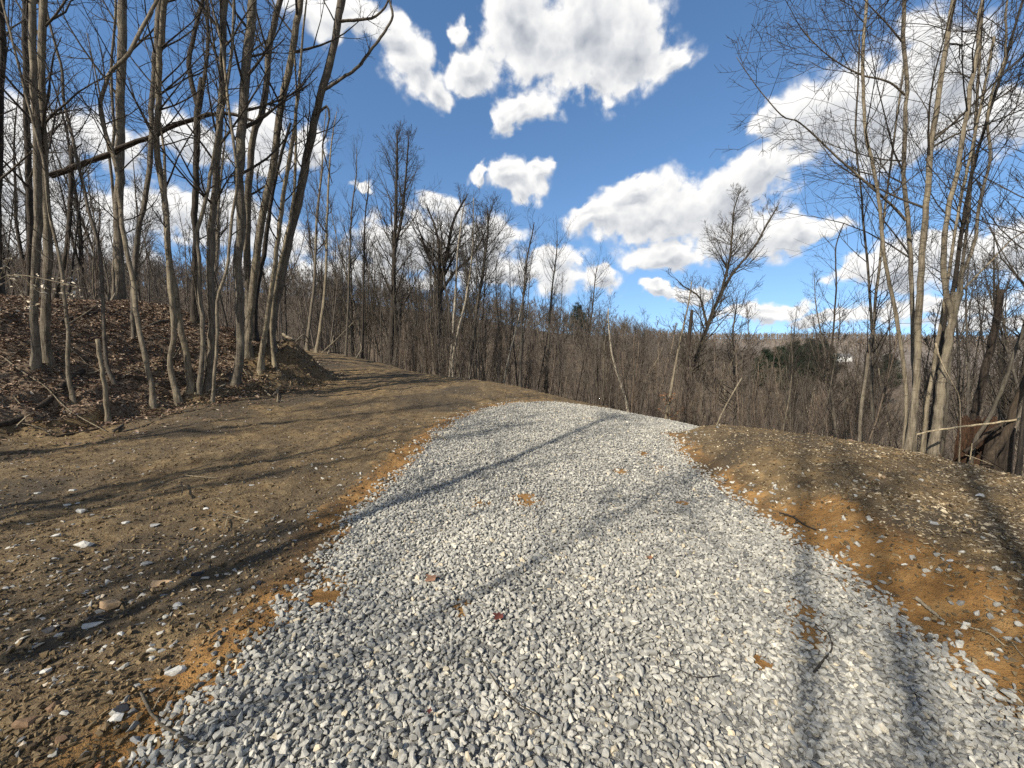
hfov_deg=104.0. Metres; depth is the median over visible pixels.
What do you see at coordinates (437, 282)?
bare tree
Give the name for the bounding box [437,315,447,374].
sapling
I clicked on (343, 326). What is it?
bare tree
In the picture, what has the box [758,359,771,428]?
sapling
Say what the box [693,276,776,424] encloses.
bare tree
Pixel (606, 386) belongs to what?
sapling
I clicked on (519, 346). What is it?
bare tree
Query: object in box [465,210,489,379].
bare tree
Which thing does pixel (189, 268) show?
bare tree
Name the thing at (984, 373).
dead snag
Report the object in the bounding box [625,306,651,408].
bare tree
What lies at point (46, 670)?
rock
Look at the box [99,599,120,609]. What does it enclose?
rock
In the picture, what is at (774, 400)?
sapling
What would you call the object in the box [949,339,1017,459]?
bare tree
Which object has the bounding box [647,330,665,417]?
sapling
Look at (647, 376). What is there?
sapling
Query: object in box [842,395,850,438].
sapling
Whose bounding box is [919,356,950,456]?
bare tree
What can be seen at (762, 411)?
sapling
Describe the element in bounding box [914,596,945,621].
stick
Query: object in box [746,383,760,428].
sapling
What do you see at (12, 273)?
bare tree
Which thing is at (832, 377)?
sapling
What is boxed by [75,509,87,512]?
rock
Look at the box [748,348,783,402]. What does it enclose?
pine tree
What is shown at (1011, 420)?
fallen branch
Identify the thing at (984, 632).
stick
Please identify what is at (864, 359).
bare tree
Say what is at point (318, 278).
bare tree
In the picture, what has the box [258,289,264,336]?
bare tree
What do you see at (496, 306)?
bare tree
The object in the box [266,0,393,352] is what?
bare tree
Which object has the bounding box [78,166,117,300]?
sapling
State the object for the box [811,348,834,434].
sapling
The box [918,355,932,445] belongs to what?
sapling
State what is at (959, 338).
bare tree
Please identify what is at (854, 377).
sapling
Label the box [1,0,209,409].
bare tree
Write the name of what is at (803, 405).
sapling
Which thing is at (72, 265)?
bare tree
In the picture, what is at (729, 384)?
valley wood
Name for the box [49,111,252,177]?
fallen log
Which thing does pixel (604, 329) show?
bare tree
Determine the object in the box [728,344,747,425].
sapling
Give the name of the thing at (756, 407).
sapling
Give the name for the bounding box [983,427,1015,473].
stump
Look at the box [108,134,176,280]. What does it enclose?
bare tree
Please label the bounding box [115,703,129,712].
rock
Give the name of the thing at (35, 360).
bare tree
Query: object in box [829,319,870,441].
bare tree
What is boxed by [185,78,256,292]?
bare tree
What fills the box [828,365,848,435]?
sapling
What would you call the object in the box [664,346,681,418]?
sapling
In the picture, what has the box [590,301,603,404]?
bare tree
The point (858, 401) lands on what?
sapling
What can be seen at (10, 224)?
bare tree
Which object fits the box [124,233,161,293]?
bare tree
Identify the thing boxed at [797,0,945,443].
bare tree
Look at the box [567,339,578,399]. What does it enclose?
sapling
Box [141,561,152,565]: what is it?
rock
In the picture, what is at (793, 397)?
sapling
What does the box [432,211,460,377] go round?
bare tree
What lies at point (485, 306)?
bare tree
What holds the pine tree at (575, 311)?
on the ground
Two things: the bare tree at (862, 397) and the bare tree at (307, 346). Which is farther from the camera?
the bare tree at (307, 346)
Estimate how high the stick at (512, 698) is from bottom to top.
0.014 m
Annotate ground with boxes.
[0,285,1023,767]
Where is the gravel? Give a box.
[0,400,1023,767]
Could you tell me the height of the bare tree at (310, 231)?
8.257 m
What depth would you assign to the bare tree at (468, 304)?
20.02 m
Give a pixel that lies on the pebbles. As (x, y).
(23, 742)
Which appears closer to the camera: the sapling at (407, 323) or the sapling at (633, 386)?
the sapling at (633, 386)
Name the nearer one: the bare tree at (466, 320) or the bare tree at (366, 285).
the bare tree at (466, 320)
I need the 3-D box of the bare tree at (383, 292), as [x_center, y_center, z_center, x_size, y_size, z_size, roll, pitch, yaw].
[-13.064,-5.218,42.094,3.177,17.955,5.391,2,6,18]
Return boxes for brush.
[304,290,956,460]
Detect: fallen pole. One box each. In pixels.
[80,267,105,301]
[716,378,741,423]
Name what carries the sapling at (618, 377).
on the ground
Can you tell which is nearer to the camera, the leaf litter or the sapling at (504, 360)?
the leaf litter
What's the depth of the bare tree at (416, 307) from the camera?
43.25 m
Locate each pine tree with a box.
[568,302,587,342]
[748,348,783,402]
[759,344,801,403]
[780,339,813,382]
[798,338,825,401]
[803,341,842,402]
[868,352,911,402]
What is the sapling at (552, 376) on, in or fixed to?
on the ground
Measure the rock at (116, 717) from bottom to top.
0.030 m
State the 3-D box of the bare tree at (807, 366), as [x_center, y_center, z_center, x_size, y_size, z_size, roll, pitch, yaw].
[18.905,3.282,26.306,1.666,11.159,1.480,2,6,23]
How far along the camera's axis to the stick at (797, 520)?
3.26 m
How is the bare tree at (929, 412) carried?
on the ground
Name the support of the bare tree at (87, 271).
on the ground
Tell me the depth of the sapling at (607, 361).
12.72 m
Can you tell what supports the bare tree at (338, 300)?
on the ground
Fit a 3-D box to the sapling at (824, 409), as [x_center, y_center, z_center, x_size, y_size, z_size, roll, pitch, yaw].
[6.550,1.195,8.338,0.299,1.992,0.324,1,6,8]
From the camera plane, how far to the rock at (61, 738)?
1.50 m
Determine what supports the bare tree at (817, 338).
on the ground
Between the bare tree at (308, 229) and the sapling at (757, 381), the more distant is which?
the bare tree at (308, 229)
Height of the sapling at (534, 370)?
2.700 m
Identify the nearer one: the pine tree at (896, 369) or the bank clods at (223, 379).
the bank clods at (223, 379)
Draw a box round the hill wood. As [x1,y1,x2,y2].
[6,245,821,403]
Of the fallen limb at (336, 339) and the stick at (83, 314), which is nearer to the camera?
the stick at (83, 314)
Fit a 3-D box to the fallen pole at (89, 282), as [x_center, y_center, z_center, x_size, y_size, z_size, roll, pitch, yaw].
[-10.519,-2.305,10.332,1.184,1.461,0.166,1,6,6]
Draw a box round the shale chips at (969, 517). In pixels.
[666,424,1023,602]
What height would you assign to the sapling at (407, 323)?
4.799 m
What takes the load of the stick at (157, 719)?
on the ground
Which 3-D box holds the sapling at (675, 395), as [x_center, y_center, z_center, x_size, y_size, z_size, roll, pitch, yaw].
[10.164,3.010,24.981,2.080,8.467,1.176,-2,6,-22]
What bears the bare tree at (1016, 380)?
on the ground
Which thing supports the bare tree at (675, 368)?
on the ground
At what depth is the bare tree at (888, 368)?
17.55 m
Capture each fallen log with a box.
[0,369,85,426]
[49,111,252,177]
[51,311,98,322]
[117,375,147,383]
[142,320,168,329]
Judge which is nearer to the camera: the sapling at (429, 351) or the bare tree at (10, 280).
the sapling at (429, 351)
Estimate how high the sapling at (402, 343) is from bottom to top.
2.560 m
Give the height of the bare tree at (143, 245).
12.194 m
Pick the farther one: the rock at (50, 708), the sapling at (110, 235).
the sapling at (110, 235)
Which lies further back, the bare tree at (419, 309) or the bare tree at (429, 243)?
the bare tree at (429, 243)
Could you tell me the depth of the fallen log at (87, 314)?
8.81 m
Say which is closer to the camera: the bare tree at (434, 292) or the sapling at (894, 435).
the sapling at (894, 435)
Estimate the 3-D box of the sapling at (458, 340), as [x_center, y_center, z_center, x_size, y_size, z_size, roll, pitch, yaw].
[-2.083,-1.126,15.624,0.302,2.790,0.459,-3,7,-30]
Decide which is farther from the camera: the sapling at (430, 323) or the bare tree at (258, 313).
the bare tree at (258, 313)
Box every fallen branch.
[4,358,105,430]
[55,428,99,436]
[112,395,147,431]
[123,418,160,431]
[916,418,1020,434]
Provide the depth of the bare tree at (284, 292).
25.23 m
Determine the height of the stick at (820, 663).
0.097 m
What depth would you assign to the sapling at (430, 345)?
25.59 m
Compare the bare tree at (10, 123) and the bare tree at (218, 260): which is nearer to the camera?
the bare tree at (10, 123)
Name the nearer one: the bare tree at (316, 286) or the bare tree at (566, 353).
the bare tree at (316, 286)
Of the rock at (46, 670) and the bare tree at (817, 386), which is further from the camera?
the bare tree at (817, 386)
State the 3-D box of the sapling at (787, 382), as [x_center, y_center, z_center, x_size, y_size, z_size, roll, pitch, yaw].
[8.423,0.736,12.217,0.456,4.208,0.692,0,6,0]
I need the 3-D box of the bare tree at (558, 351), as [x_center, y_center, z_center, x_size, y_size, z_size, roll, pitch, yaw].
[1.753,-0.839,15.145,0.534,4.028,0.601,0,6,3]
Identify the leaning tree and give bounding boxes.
[907,71,1023,464]
[938,36,1023,469]
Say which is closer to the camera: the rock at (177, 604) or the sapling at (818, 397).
the rock at (177, 604)
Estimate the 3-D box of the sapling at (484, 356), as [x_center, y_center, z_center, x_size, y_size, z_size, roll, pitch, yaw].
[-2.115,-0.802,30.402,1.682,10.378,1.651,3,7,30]
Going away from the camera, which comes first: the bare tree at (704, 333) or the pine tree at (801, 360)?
the bare tree at (704, 333)
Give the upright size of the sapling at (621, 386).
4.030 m
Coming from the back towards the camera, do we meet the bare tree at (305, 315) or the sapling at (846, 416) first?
the bare tree at (305, 315)
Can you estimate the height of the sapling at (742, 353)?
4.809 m
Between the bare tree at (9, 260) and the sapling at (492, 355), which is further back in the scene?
the bare tree at (9, 260)
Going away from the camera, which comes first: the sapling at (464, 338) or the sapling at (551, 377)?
the sapling at (464, 338)
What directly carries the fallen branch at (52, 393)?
on the ground
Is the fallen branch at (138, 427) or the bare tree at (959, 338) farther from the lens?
the bare tree at (959, 338)
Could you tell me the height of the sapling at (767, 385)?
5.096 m
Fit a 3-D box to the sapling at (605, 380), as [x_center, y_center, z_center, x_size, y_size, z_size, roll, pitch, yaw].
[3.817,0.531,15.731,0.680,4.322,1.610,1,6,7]
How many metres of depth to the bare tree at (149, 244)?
32.57 m
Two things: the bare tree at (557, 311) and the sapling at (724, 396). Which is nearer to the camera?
the sapling at (724, 396)
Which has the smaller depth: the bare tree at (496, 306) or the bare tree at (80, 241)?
the bare tree at (80, 241)
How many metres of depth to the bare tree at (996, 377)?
17.25 m
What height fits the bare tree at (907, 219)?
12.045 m
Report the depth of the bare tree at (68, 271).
31.43 m
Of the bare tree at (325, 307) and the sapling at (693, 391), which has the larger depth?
the bare tree at (325, 307)
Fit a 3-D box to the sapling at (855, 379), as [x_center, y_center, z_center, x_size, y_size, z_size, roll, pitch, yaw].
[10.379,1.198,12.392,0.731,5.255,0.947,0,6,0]
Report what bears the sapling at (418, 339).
on the ground
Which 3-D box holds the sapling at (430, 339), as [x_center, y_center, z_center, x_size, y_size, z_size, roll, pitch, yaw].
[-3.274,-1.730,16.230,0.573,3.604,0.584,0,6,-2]
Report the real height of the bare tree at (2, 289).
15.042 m
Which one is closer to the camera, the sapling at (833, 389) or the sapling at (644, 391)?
the sapling at (833, 389)
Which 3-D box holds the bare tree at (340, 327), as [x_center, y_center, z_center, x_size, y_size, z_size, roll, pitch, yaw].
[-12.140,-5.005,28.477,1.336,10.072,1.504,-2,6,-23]
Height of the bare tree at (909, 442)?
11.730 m
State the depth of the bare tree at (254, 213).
23.91 m
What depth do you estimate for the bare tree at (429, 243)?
22.74 m
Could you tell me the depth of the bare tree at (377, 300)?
32.37 m
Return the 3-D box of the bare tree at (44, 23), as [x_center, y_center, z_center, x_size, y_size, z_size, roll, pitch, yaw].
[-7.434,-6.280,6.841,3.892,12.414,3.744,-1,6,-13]
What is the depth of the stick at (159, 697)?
1.68 m
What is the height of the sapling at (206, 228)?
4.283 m
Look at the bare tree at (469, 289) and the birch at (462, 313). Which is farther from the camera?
the bare tree at (469, 289)
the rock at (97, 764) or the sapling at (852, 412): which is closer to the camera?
the rock at (97, 764)
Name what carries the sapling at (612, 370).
on the ground
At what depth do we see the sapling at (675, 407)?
19.89 m
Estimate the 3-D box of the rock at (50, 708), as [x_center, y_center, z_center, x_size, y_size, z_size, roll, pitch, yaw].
[-1.883,1.319,1.641,0.044,0.027,0.053,0,6,0]
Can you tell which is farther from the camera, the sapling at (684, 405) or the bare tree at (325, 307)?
the bare tree at (325, 307)
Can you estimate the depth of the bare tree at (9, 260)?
27.17 m
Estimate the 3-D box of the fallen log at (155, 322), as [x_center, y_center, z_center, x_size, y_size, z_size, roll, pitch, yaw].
[-8.898,-1.472,10.010,0.061,0.328,0.847,0,6,-1]
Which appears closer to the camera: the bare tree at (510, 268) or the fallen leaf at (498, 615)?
the fallen leaf at (498, 615)
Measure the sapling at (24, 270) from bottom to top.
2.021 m
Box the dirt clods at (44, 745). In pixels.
[0,365,1023,767]
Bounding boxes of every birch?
[442,189,478,376]
[451,192,483,376]
[502,231,542,383]
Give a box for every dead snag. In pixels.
[52,144,81,297]
[252,122,290,340]
[681,310,694,422]
[969,271,1023,419]
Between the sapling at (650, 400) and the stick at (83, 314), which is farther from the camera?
the sapling at (650, 400)
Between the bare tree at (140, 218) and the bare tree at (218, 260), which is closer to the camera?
the bare tree at (140, 218)
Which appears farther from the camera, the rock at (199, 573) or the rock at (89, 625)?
the rock at (199, 573)
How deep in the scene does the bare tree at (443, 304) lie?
33.93 m
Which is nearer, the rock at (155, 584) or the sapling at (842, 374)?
the rock at (155, 584)
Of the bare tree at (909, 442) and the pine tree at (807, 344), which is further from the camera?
the pine tree at (807, 344)
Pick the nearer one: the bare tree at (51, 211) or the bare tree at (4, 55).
the bare tree at (4, 55)
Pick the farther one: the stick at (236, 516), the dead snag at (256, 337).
the dead snag at (256, 337)
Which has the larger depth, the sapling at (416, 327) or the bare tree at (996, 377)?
the sapling at (416, 327)
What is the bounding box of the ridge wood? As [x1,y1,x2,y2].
[657,330,1023,350]
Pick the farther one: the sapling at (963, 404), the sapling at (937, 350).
the sapling at (963, 404)
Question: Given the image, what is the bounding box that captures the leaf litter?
[0,294,368,459]
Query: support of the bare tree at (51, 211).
on the ground
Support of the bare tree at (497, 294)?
on the ground
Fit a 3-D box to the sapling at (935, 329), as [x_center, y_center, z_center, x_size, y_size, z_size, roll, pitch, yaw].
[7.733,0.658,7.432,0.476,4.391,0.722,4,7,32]
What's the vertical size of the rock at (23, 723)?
0.035 m
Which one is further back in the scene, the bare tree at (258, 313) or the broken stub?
the bare tree at (258, 313)
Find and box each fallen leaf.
[425,574,439,581]
[492,612,505,619]
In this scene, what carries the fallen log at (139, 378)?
on the ground
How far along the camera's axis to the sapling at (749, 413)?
7.05 m
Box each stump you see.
[953,415,996,464]
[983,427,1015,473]
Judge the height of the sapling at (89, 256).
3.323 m
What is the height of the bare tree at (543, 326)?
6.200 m
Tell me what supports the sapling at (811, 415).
on the ground
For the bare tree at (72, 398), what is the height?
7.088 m
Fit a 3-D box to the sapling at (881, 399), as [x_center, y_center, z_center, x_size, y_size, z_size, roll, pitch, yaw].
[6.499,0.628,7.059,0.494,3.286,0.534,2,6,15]
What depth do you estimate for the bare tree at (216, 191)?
7.99 m
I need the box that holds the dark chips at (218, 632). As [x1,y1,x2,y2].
[0,374,1020,705]
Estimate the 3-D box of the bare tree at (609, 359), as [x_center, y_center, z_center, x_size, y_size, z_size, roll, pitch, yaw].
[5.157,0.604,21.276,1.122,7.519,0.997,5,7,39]
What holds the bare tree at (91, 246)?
on the ground
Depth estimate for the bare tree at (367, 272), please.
24.75 m
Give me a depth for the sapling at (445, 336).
25.49 m
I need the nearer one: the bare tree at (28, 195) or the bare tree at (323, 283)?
the bare tree at (28, 195)
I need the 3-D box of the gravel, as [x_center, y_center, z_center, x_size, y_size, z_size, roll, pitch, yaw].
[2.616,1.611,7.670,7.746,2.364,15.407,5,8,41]
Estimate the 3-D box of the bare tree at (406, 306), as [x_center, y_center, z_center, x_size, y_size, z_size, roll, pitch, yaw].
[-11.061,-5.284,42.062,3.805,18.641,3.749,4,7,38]
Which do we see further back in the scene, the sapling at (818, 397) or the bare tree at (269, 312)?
the sapling at (818, 397)
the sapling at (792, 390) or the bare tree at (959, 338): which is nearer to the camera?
the bare tree at (959, 338)
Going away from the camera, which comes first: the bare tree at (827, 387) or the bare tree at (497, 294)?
the bare tree at (827, 387)
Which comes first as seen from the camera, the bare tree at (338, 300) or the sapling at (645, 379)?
the sapling at (645, 379)
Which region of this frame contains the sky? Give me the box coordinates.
[1,0,1023,340]
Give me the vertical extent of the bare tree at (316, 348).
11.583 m
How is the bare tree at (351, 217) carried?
on the ground
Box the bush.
[658,391,682,419]
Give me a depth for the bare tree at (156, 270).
37.15 m
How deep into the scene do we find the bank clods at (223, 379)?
9.99 m
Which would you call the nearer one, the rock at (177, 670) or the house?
the rock at (177, 670)
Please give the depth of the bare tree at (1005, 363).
17.32 m
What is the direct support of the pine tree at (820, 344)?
on the ground
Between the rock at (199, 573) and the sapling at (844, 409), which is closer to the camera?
the rock at (199, 573)
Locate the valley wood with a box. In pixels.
[5,257,1023,466]
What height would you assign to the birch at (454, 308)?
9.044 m
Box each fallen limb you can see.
[296,334,310,343]
[322,322,353,352]
[962,410,1018,452]
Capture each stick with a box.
[0,341,30,365]
[14,412,45,427]
[69,303,98,323]
[139,691,207,744]
[152,686,171,710]
[225,514,252,527]
[481,658,549,721]
[662,664,719,677]
[779,512,819,529]
[802,620,832,672]
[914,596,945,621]
[956,621,1008,646]
[977,452,1003,469]
[983,595,1023,613]
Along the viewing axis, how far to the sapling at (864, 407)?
11.73 m
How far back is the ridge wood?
732.07 m
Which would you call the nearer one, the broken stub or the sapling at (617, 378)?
the broken stub
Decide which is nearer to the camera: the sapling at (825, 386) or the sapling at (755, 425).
the sapling at (755, 425)
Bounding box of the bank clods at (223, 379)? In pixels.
[117,334,346,405]
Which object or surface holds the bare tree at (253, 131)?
on the ground
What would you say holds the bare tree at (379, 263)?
on the ground
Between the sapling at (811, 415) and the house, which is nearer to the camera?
the sapling at (811, 415)
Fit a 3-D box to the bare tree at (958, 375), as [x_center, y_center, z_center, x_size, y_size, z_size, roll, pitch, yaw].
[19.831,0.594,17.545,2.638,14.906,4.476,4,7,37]
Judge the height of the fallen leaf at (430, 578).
0.020 m
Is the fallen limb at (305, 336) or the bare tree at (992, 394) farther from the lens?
the bare tree at (992, 394)
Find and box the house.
[833,354,852,361]
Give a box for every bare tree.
[0,0,37,294]
[0,0,86,404]
[0,0,103,215]
[0,0,133,366]
[0,0,153,370]
[0,67,22,293]
[0,123,26,264]
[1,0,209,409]
[1,75,62,283]
[2,169,25,294]
[2,174,25,294]
[2,213,25,294]
[2,224,22,293]
[2,249,25,295]
[3,0,104,295]
[4,117,74,261]
[8,11,149,385]
[17,45,110,299]
[17,99,126,298]
[48,0,188,299]
[54,135,100,296]
[55,220,110,298]
[58,238,79,298]
[73,0,238,339]
[88,0,269,406]
[93,0,289,391]
[100,197,179,303]
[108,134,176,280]
[124,139,155,300]
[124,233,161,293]
[150,244,165,302]
[151,0,307,395]
[155,0,268,403]
[169,0,239,323]
[185,0,331,385]
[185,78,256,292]
[186,231,205,304]
[188,167,227,326]
[202,208,225,308]
[202,208,226,306]
[206,0,297,334]
[213,0,382,358]
[222,0,338,374]
[243,174,269,280]
[244,188,279,339]
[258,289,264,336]
[264,156,322,339]
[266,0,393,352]
[267,202,309,347]
[278,211,297,337]
[295,286,313,338]
[297,194,334,348]
[298,94,337,350]
[300,231,339,350]
[301,220,335,351]
[302,287,314,342]
[304,226,325,350]
[309,105,348,352]
[310,272,343,347]
[312,242,332,351]
[313,197,367,354]
[317,251,365,356]
[318,213,363,344]
[327,251,350,353]
[331,213,368,356]
[333,122,368,355]
[334,240,348,351]
[338,231,357,356]
[338,237,359,351]
[342,161,386,358]
[345,221,400,351]
[345,247,384,362]
[350,223,383,356]
[352,235,385,358]
[354,118,440,365]
[358,237,382,360]
[360,234,385,359]
[361,252,404,345]
[372,199,415,367]
[374,244,389,362]
[382,237,410,367]
[386,248,402,366]
[389,247,422,370]
[392,257,409,366]
[396,254,428,367]
[398,224,428,372]
[399,182,501,374]
[399,229,423,372]
[404,259,431,371]
[416,212,443,372]
[417,214,440,354]
[418,233,445,333]
[420,215,457,360]
[420,233,458,375]
[429,249,447,372]
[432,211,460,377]
[432,281,450,373]
[435,232,459,357]
[441,192,520,378]
[450,225,481,373]
[454,220,489,378]
[454,257,474,377]
[456,253,494,372]
[458,247,483,376]
[458,273,474,378]
[459,246,480,379]
[459,246,481,379]
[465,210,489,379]
[471,236,505,377]
[483,243,514,370]
[489,271,506,381]
[500,272,528,384]
[503,252,523,385]
[508,301,528,384]
[510,199,550,386]
[512,247,537,379]
[533,214,577,393]
[535,284,562,388]
[539,297,553,393]
[544,274,569,387]
[552,311,563,396]
[558,325,571,394]
[573,239,613,401]
[575,289,594,400]
[581,292,618,402]
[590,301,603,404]
[596,317,616,405]
[602,325,619,404]
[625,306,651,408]
[654,183,796,421]
[662,268,707,418]
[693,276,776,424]
[711,0,966,451]
[771,301,813,429]
[776,0,1023,448]
[776,0,1023,450]
[787,350,815,430]
[793,269,857,437]
[794,308,843,429]
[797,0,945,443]
[799,206,894,435]
[808,308,844,430]
[827,0,1023,456]
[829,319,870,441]
[830,317,885,442]
[833,328,895,437]
[839,17,960,441]
[839,73,1023,475]
[840,296,897,436]
[846,337,887,428]
[848,305,910,446]
[864,296,908,444]
[868,339,886,441]
[883,19,1023,453]
[886,0,1023,453]
[893,312,962,450]
[900,0,1023,457]
[918,270,993,435]
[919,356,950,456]
[927,229,1006,423]
[945,289,993,459]
[945,323,1023,458]
[947,222,1000,431]
[948,202,1023,427]
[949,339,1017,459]
[955,247,1023,467]
[964,247,1023,451]
[970,207,1023,442]
[977,315,1023,432]
[981,321,1018,446]
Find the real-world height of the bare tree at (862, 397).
8.105 m
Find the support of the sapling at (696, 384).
on the ground
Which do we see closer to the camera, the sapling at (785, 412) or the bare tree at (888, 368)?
the sapling at (785, 412)
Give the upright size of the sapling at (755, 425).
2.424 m
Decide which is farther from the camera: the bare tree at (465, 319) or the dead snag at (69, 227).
the bare tree at (465, 319)
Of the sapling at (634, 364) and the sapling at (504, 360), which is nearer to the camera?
the sapling at (634, 364)
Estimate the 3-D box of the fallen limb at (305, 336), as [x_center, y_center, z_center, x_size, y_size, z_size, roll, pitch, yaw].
[-9.834,-2.109,18.834,0.126,0.458,0.955,1,6,9]
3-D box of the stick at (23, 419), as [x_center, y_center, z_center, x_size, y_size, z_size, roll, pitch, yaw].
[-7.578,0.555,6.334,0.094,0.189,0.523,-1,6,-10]
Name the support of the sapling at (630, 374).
on the ground
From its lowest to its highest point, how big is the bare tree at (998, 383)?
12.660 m
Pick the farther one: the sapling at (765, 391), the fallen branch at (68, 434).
the sapling at (765, 391)
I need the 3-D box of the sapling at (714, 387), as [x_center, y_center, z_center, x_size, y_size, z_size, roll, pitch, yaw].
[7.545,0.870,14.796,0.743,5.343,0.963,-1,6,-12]
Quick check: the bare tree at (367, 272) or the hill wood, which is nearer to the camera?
the bare tree at (367, 272)
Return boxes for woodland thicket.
[1,190,353,353]
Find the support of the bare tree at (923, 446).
on the ground
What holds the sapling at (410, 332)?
on the ground
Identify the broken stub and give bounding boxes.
[95,339,112,421]
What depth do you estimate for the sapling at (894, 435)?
7.63 m
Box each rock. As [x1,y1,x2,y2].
[10,716,40,729]
[39,667,51,673]
[40,626,58,633]
[45,700,62,712]
[55,734,66,744]
[59,710,69,714]
[74,541,94,547]
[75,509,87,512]
[81,621,103,628]
[92,761,103,767]
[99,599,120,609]
[107,712,123,722]
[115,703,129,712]
[130,736,140,744]
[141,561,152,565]
[150,580,171,587]
[164,665,186,675]
[172,602,181,607]
[190,571,203,575]
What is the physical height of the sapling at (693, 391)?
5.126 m
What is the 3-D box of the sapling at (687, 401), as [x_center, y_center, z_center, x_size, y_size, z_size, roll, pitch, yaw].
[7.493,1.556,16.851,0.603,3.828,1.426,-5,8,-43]
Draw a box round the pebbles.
[0,375,539,761]
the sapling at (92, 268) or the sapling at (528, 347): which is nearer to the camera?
the sapling at (92, 268)
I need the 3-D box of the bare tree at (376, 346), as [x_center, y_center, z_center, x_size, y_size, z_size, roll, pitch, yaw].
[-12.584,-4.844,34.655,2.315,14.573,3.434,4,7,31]
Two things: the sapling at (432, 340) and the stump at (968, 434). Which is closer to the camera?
the stump at (968, 434)
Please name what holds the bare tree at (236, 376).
on the ground
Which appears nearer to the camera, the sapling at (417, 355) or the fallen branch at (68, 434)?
the fallen branch at (68, 434)
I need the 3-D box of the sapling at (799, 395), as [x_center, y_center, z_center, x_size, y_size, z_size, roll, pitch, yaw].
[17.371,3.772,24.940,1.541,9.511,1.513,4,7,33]
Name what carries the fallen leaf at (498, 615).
on the gravel
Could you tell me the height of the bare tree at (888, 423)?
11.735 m
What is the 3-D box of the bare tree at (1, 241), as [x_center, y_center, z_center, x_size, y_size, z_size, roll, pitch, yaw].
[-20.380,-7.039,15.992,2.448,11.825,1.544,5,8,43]
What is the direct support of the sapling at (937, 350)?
on the ground
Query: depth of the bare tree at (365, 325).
33.54 m
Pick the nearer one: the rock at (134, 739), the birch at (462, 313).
the rock at (134, 739)
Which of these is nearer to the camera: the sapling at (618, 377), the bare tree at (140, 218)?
the bare tree at (140, 218)
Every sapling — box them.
[0,249,90,311]
[7,241,24,294]
[17,241,30,294]
[58,232,75,299]
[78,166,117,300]
[78,226,98,297]
[79,186,102,299]
[85,207,110,299]
[102,218,112,279]
[124,237,140,307]
[180,225,206,369]
[199,202,218,321]
[396,324,405,366]
[397,314,407,369]
[402,300,421,368]
[406,308,415,371]
[406,325,411,368]
[409,296,425,373]
[411,289,421,366]
[414,328,421,371]
[415,320,422,371]
[420,305,435,373]
[421,301,435,374]
[425,298,435,370]
[425,311,436,373]
[426,300,437,373]
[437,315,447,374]
[439,304,449,375]
[445,315,461,376]
[445,343,450,375]
[455,308,467,377]
[456,303,478,377]
[456,319,461,377]
[457,326,467,377]
[473,310,490,380]
[473,320,501,381]
[474,306,490,379]
[482,312,507,380]
[488,296,504,381]
[489,318,500,380]
[497,306,509,383]
[498,333,506,383]
[501,327,513,384]
[522,301,535,386]
[526,315,539,388]
[530,310,542,388]
[531,331,542,389]
[532,305,550,393]
[540,332,551,384]
[542,349,550,392]
[548,347,557,393]
[548,350,556,395]
[556,309,570,394]
[556,336,565,397]
[562,328,580,397]
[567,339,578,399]
[579,305,593,403]
[580,314,595,402]
[595,343,604,402]
[598,311,618,405]
[598,316,610,406]
[604,325,617,407]
[604,330,616,404]
[604,344,612,405]
[604,366,610,403]
[605,309,628,411]
[608,336,621,406]
[611,312,627,408]
[611,336,630,410]
[616,328,630,409]
[618,316,631,409]
[624,345,634,411]
[628,333,643,412]
[628,342,644,413]
[628,345,664,412]
[629,321,643,413]
[631,343,645,412]
[635,317,658,413]
[636,355,650,414]
[642,379,652,415]
[646,335,660,417]
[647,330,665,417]
[647,368,657,416]
[649,322,677,415]
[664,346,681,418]
[669,366,680,417]
[670,344,694,420]
[672,385,679,421]
[677,376,697,424]
[680,337,696,422]
[684,335,701,424]
[685,367,698,424]
[687,339,699,423]
[690,363,707,425]
[691,355,706,424]
[695,344,714,425]
[695,375,708,424]
[705,336,724,424]
[706,344,739,425]
[720,361,730,424]
[723,396,740,423]
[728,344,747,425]
[731,400,734,425]
[734,351,746,424]
[736,300,762,427]
[741,353,764,426]
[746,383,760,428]
[750,362,765,424]
[750,371,766,427]
[750,385,760,427]
[752,386,762,427]
[754,346,781,427]
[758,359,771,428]
[760,355,774,427]
[760,375,773,427]
[763,364,790,431]
[764,384,776,429]
[769,366,786,428]
[773,342,793,429]
[773,368,791,431]
[775,325,801,430]
[775,366,794,428]
[775,392,793,431]
[780,383,797,430]
[782,340,798,432]
[785,379,798,430]
[790,369,809,430]
[795,371,809,432]
[796,379,807,432]
[799,379,813,433]
[804,388,815,433]
[805,361,832,434]
[808,394,817,433]
[809,303,851,435]
[810,337,839,434]
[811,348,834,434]
[813,373,838,435]
[817,346,851,438]
[818,371,845,431]
[820,395,833,436]
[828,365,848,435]
[835,340,856,439]
[837,338,868,439]
[838,362,881,438]
[842,379,866,438]
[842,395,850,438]
[843,344,865,437]
[849,395,862,440]
[849,419,855,440]
[854,369,894,436]
[854,396,869,441]
[855,384,874,441]
[860,327,908,444]
[886,386,903,447]
[908,330,949,458]
[917,299,946,457]
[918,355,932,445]
[926,343,960,461]
[950,396,969,453]
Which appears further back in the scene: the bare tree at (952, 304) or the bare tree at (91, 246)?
the bare tree at (91, 246)
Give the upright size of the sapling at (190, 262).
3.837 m
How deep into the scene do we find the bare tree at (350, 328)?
25.73 m
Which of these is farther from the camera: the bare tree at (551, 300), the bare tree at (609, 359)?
the bare tree at (609, 359)
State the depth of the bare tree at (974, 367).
18.50 m
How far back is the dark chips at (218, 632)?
2.61 m
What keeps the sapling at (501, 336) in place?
on the ground
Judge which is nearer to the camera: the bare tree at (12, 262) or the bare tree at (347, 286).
the bare tree at (347, 286)
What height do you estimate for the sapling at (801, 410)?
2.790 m

